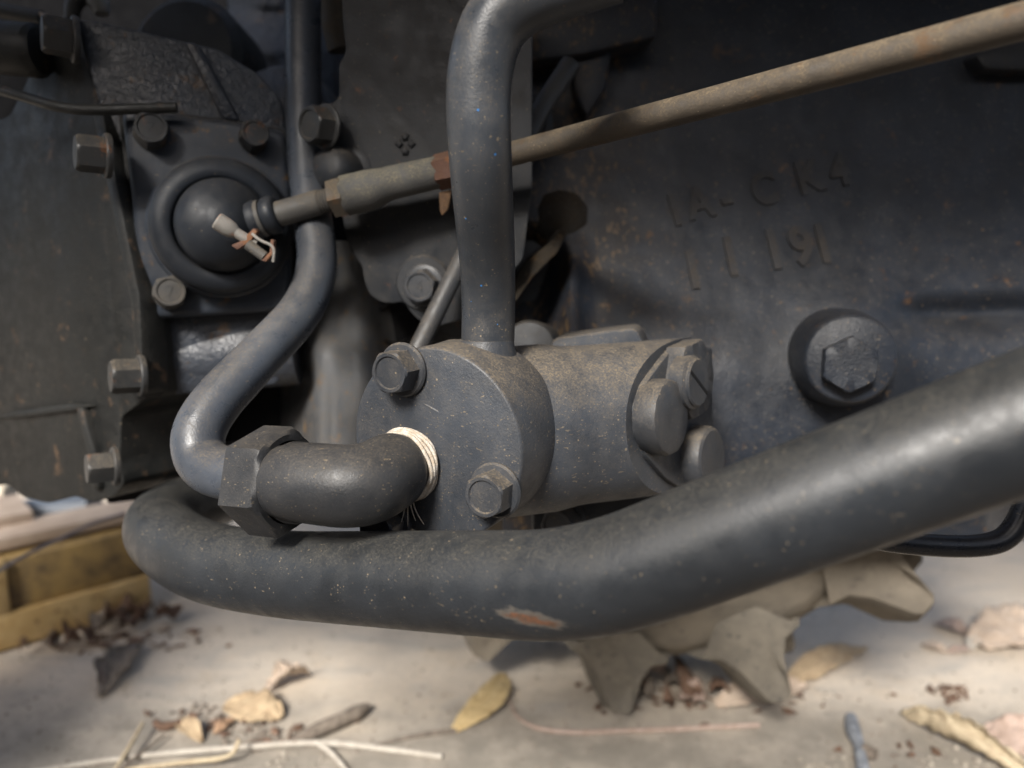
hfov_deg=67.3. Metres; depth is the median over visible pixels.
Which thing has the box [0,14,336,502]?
gearbox housing
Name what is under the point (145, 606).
dead leaf
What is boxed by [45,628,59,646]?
dead leaf
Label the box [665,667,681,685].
dead leaf
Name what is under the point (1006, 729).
dry leaf
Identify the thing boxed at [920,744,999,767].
soil clump
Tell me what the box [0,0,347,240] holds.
tractor bodywork
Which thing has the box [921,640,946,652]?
dry leaf
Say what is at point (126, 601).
dead leaf
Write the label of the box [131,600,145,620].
dead leaf
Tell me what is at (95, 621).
dead leaf
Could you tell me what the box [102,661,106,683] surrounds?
dry leaf
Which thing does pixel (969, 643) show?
dry leaf
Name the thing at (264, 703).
dry leaf
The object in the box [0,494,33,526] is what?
loose board
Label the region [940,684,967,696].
soil clump
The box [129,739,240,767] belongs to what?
straw stalk
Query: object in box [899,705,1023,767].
dry leaf
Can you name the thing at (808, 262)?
engine block
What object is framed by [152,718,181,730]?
dead leaf
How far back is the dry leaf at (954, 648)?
0.87 m
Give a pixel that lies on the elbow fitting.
(278, 481)
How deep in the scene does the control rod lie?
0.36 m
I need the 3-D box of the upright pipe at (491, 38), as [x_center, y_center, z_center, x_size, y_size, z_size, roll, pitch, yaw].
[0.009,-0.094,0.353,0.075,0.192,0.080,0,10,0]
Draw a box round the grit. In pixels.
[0,542,1023,767]
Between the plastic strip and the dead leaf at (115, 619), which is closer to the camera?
the plastic strip
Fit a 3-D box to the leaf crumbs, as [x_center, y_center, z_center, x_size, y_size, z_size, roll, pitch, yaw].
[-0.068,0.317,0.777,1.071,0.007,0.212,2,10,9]
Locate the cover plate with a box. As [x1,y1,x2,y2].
[119,112,293,318]
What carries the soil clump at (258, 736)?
on the ground
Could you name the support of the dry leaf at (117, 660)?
on the ground
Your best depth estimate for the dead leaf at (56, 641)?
0.87 m
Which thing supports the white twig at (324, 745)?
on the ground
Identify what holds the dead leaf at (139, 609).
on the dead leaf at (140, 615)
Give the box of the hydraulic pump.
[356,324,723,530]
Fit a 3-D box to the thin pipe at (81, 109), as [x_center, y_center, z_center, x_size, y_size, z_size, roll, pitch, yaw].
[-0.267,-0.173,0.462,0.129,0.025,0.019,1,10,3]
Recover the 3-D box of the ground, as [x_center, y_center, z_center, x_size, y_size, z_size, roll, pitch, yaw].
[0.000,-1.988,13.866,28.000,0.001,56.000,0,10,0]
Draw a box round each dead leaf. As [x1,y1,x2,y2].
[19,636,29,650]
[42,631,60,644]
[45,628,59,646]
[62,618,79,636]
[63,627,79,646]
[76,619,101,634]
[81,624,106,642]
[88,611,107,630]
[93,599,107,619]
[103,603,129,618]
[109,604,124,623]
[114,593,130,612]
[121,613,138,626]
[128,602,143,614]
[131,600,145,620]
[133,602,153,617]
[142,597,149,612]
[156,603,171,617]
[157,606,175,619]
[160,600,182,617]
[638,671,653,697]
[649,664,664,673]
[663,673,679,683]
[663,682,675,701]
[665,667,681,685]
[673,655,694,678]
[679,678,704,703]
[680,670,700,696]
[693,677,703,692]
[708,676,730,693]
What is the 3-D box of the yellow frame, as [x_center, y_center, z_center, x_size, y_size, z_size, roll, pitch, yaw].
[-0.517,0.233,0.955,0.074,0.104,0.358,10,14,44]
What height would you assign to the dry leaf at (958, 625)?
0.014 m
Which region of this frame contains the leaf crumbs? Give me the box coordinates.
[50,625,968,767]
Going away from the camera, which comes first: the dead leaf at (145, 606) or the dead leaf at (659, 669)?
the dead leaf at (659, 669)
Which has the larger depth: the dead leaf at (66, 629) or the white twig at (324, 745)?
the dead leaf at (66, 629)
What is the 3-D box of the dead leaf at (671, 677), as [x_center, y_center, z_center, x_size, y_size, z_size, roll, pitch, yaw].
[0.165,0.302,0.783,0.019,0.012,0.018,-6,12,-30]
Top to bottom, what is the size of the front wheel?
0.647 m
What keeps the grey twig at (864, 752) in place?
on the ground
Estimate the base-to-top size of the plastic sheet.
0.069 m
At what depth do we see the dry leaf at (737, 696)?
0.77 m
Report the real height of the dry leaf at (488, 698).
0.015 m
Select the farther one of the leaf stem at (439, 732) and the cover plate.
the leaf stem at (439, 732)
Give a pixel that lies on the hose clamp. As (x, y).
(224, 225)
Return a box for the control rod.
[273,0,1023,225]
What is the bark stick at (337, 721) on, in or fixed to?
on the ground
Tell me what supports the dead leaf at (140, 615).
on the dead leaf at (142, 617)
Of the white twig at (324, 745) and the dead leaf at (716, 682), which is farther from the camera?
the dead leaf at (716, 682)
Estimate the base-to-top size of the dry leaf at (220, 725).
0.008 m
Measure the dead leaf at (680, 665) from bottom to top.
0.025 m
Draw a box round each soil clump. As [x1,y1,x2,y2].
[169,703,223,719]
[221,721,296,751]
[266,746,329,767]
[798,753,848,767]
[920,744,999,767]
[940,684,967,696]
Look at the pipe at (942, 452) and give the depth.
0.28 m
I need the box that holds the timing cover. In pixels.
[298,0,531,324]
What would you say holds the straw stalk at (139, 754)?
on the ground
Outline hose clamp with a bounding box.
[212,199,275,261]
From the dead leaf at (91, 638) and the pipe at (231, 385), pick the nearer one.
the pipe at (231, 385)
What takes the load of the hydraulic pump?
attached to the engine block
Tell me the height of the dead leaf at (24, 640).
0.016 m
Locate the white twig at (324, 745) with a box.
[45,739,442,767]
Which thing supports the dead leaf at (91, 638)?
on the ground
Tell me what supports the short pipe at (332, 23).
on the gearbox housing at (105, 368)
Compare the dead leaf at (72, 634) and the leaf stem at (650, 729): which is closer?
the leaf stem at (650, 729)
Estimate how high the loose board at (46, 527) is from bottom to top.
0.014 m
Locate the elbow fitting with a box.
[218,425,437,537]
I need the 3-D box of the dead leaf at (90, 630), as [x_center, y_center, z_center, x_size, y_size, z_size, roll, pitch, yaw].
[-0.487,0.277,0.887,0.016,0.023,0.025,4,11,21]
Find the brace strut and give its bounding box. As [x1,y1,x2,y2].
[410,56,579,347]
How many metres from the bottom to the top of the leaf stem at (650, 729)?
0.005 m
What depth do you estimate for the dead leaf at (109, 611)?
0.91 m
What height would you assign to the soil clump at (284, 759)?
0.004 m
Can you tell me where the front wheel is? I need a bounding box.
[412,520,934,713]
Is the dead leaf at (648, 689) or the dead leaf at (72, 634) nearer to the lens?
the dead leaf at (648, 689)
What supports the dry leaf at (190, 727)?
on the ground
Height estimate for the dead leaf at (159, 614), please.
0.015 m
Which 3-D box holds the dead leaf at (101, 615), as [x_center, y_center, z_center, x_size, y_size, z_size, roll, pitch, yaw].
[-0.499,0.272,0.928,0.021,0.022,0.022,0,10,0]
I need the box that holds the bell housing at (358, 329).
[279,241,548,443]
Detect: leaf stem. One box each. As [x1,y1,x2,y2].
[376,728,455,744]
[508,699,759,734]
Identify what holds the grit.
on the ground
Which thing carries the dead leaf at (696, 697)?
on the ground
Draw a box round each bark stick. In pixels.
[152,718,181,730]
[290,703,370,741]
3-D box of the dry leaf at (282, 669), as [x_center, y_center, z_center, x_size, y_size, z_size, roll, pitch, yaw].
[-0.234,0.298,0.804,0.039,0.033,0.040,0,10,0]
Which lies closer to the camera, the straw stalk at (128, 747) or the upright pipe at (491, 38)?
the upright pipe at (491, 38)
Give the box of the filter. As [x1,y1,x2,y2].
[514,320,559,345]
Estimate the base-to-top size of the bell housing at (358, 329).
0.206 m
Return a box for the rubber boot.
[147,157,290,293]
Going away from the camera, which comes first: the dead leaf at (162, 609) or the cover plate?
the cover plate
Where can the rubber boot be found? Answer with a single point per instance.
(191, 201)
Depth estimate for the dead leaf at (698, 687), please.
0.77 m
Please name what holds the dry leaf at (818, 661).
on the ground
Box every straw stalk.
[114,721,143,767]
[121,734,165,767]
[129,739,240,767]
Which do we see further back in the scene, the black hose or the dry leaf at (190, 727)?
the dry leaf at (190, 727)
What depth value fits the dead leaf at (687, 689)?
0.77 m
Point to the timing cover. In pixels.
(387, 107)
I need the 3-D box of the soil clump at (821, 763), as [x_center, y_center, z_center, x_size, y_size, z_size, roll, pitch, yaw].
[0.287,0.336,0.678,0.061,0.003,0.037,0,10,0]
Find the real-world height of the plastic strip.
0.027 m
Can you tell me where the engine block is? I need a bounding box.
[502,0,1023,540]
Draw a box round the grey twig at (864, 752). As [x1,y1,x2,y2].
[845,712,878,767]
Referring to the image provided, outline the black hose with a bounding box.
[878,500,1023,557]
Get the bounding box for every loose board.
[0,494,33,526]
[0,500,134,550]
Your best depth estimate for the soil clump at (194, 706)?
0.76 m
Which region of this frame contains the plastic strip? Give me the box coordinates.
[0,512,125,571]
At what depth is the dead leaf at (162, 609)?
0.93 m
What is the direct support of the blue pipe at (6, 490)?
attached to the plastic sheet
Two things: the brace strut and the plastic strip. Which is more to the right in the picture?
the brace strut
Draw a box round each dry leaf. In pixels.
[93,643,143,697]
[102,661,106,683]
[175,716,202,742]
[213,717,234,734]
[222,687,283,721]
[266,660,309,689]
[451,672,510,731]
[714,676,808,707]
[788,642,867,681]
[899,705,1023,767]
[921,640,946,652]
[933,616,968,636]
[947,644,970,652]
[965,635,981,648]
[967,602,1023,649]
[984,713,1023,755]
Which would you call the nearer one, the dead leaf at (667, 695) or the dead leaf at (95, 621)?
the dead leaf at (667, 695)
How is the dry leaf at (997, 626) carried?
on the ground
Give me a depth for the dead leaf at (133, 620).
0.91 m
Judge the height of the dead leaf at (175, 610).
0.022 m
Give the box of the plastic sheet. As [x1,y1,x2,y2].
[23,497,102,516]
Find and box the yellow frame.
[0,522,230,650]
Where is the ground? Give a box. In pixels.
[0,493,1023,767]
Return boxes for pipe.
[0,85,177,115]
[0,485,17,496]
[122,346,1023,641]
[170,0,336,498]
[321,0,345,54]
[446,0,622,342]

